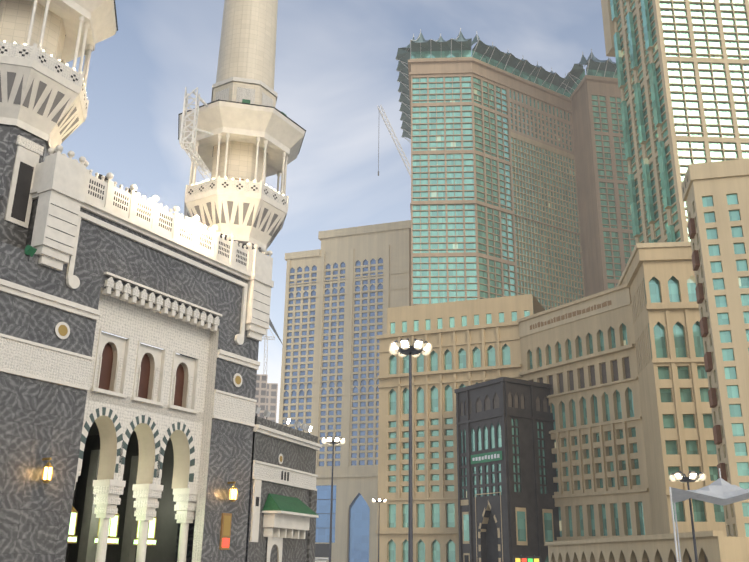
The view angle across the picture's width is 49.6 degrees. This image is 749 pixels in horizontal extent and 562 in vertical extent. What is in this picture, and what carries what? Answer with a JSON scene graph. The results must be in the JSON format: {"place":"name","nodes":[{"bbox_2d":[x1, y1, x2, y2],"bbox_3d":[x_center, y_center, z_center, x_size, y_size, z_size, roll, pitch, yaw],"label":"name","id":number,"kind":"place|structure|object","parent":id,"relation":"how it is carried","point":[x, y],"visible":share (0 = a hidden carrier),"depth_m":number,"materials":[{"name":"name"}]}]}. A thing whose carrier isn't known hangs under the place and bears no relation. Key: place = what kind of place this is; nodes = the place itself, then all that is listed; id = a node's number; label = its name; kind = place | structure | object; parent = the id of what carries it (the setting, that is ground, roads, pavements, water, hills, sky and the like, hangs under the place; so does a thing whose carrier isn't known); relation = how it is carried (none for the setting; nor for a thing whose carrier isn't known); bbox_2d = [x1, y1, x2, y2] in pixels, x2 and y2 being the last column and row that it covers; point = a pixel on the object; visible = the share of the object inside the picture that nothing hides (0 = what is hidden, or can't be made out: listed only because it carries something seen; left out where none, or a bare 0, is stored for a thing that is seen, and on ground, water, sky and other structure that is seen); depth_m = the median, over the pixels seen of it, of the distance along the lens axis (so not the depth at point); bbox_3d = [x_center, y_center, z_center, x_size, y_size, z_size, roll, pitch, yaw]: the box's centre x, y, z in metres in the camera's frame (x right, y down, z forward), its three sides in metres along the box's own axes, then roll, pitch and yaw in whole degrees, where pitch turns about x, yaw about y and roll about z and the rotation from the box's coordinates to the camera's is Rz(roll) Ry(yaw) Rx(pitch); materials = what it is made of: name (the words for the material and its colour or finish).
{"place":"outdoors","nodes":[
{"label":"outdoors","id":0,"kind":"place"},
{"bbox_2d":[0,145,273,561],"bbox_3d":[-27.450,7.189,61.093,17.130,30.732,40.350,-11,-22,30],"label":"mosque","id":1,"kind":"structure","parent":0,"point":[131,448],"depth_m":63.12,"materials":[{"name":"grey stone"}]},
{"bbox_2d":[0,0,117,249],"bbox_3d":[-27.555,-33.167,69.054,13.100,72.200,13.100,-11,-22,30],"label":"minaret","id":2,"kind":"object","parent":1,"relation":"on","point":[44,102],"visible":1,"depth_m":60.06,"materials":[{"name":"grey stone"}]},
{"bbox_2d":[178,0,305,358],"bbox_3d":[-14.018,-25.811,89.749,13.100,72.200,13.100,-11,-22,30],"label":"minaret","id":3,"kind":"object","parent":1,"relation":"on","point":[250,145],"visible":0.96,"depth_m":82.22,"materials":[{"name":"grey stone"}]},
{"bbox_2d":[179,87,213,178],"bbox_3d":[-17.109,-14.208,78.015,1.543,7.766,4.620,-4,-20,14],"label":"scaffolding","id":4,"kind":"object","parent":3,"relation":"attached to","point":[185,115],"visible":1,"depth_m":76.86,"materials":[{"name":"white metal"}]},
{"bbox_2d":[245,406,321,561],"bbox_3d":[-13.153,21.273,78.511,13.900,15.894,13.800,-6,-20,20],"label":"mosque wing","id":5,"kind":"structure","parent":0,"point":[282,517],"depth_m":75.88,"materials":[{"name":"grey stone"}]},
{"bbox_2d":[60,0,615,422],"label":"sky","id":6,"kind":"structure","parent":0,"point":[335,60],"materials":[{"name":"blue"}]},
{"bbox_2d":[279,220,410,561],"bbox_3d":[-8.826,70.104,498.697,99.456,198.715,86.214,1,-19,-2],"label":"hotel tower","id":7,"kind":"structure","parent":0,"point":[345,288],"depth_m":480.84,"materials":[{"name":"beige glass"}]},
{"bbox_2d":[377,105,410,176],"bbox_3d":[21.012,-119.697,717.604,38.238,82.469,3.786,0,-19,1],"label":"luffing crane","id":8,"kind":"object","parent":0,"point":[404,155],"visible":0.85,"depth_m":718.09,"materials":[{"name":"metal"}]},
{"label":"plaza ground","id":9,"kind":"structure","parent":0,"visible":0},
{"bbox_2d":[255,328,277,421],"bbox_3d":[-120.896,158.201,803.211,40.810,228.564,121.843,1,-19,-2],"label":"construction site","id":10,"kind":"object","parent":9,"relation":"on","point":[266,396],"visible":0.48,"depth_m":813.02,"materials":[{"name":"concrete"}]},
{"bbox_2d":[315,557,328,561],"bbox_3d":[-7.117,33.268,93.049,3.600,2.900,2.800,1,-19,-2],"label":"white kiosk","id":11,"kind":"object","parent":9,"relation":"on","point":[319,559],"visible":0.45,"depth_m":92.29,"materials":[{"name":"metal"}]},
{"bbox_2d":[322,436,345,561],"bbox_3d":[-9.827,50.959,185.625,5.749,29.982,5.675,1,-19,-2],"label":"flood mast","id":12,"kind":"object","parent":9,"relation":"on","point":[336,440],"visible":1,"depth_m":187.61,"materials":[{"name":"beige"}]},
{"bbox_2d":[372,498,385,561],"bbox_3d":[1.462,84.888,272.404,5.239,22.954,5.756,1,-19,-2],"label":"flood mast","id":13,"kind":"object","parent":9,"relation":"on","point":[379,500],"visible":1,"depth_m":274.18,"materials":[{"name":"beige metal"}]},
{"bbox_2d":[389,338,431,561],"bbox_3d":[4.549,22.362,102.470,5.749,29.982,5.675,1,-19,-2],"label":"street lamp","id":14,"kind":"object","parent":9,"relation":"on","point":[405,347],"visible":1,"depth_m":104.72,"materials":[{"name":"beige"}]},
{"bbox_2d":[454,377,559,561],"bbox_3d":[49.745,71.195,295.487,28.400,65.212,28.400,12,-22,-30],"label":"dark entrance tower","id":15,"kind":"structure","parent":9,"relation":"on","point":[508,510],"depth_m":286.48,"materials":[{"name":"black stone"}]},
{"bbox_2d":[513,556,540,561],"bbox_3d":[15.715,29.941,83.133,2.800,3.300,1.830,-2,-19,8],"label":"illuminated sign","id":16,"kind":"object","parent":9,"relation":"on","point":[526,558],"visible":1,"depth_m":82.74,"materials":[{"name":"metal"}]},
{"bbox_2d":[376,241,726,561],"bbox_3d":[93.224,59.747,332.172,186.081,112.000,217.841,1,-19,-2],"label":"hotel building","id":17,"kind":"structure","parent":9,"relation":"on","point":[620,367],"depth_m":283.17,"materials":[{"name":"beige stone"}]},
{"bbox_2d":[396,28,584,309],"bbox_3d":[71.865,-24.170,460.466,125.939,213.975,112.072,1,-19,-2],"label":"skyscraper","id":18,"kind":"structure","parent":17,"relation":"on","point":[487,130],"depth_m":433.49,"materials":[{"name":"green glass"}]},
{"bbox_2d":[562,49,635,296],"bbox_3d":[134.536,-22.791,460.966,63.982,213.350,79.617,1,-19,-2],"label":"skyscraper","id":19,"kind":"structure","parent":17,"relation":"on","point":[608,243],"depth_m":444.35,"materials":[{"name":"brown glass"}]},
{"bbox_2d":[601,0,748,242],"bbox_3d":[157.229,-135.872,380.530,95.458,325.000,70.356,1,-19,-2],"label":"skyscraper","id":20,"kind":"structure","parent":17,"relation":"on","point":[682,66],"depth_m":328.21,"materials":[{"name":"beige glass"}]},
{"bbox_2d":[545,531,748,561],"bbox_3d":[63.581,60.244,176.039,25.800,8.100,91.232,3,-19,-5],"label":"arcade","id":21,"kind":"object","parent":9,"relation":"on","point":[715,546],"visible":1,"depth_m":155.83,"materials":[{"name":"beige stone"}]},
{"bbox_2d":[670,471,705,561],"bbox_3d":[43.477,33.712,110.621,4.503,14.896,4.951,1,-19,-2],"label":"flood mast","id":22,"kind":"object","parent":9,"relation":"on","point":[693,476],"visible":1,"depth_m":111.55,"materials":[{"name":"beige"}]},
{"bbox_2d":[669,468,748,561],"bbox_3d":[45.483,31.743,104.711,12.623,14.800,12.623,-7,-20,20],"label":"tensile canopy","id":23,"kind":"object","parent":9,"relation":"on","point":[721,491],"visible":1,"depth_m":105.10,"materials":[{"name":"white fabric"}]},
{"bbox_2d":[681,158,748,536],"bbox_3d":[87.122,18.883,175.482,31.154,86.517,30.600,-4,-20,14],"label":"high-rise building","id":24,"kind":"structure","parent":9,"relation":"on","point":[715,196],"depth_m":169.48,"materials":[{"name":"beige concrete"}]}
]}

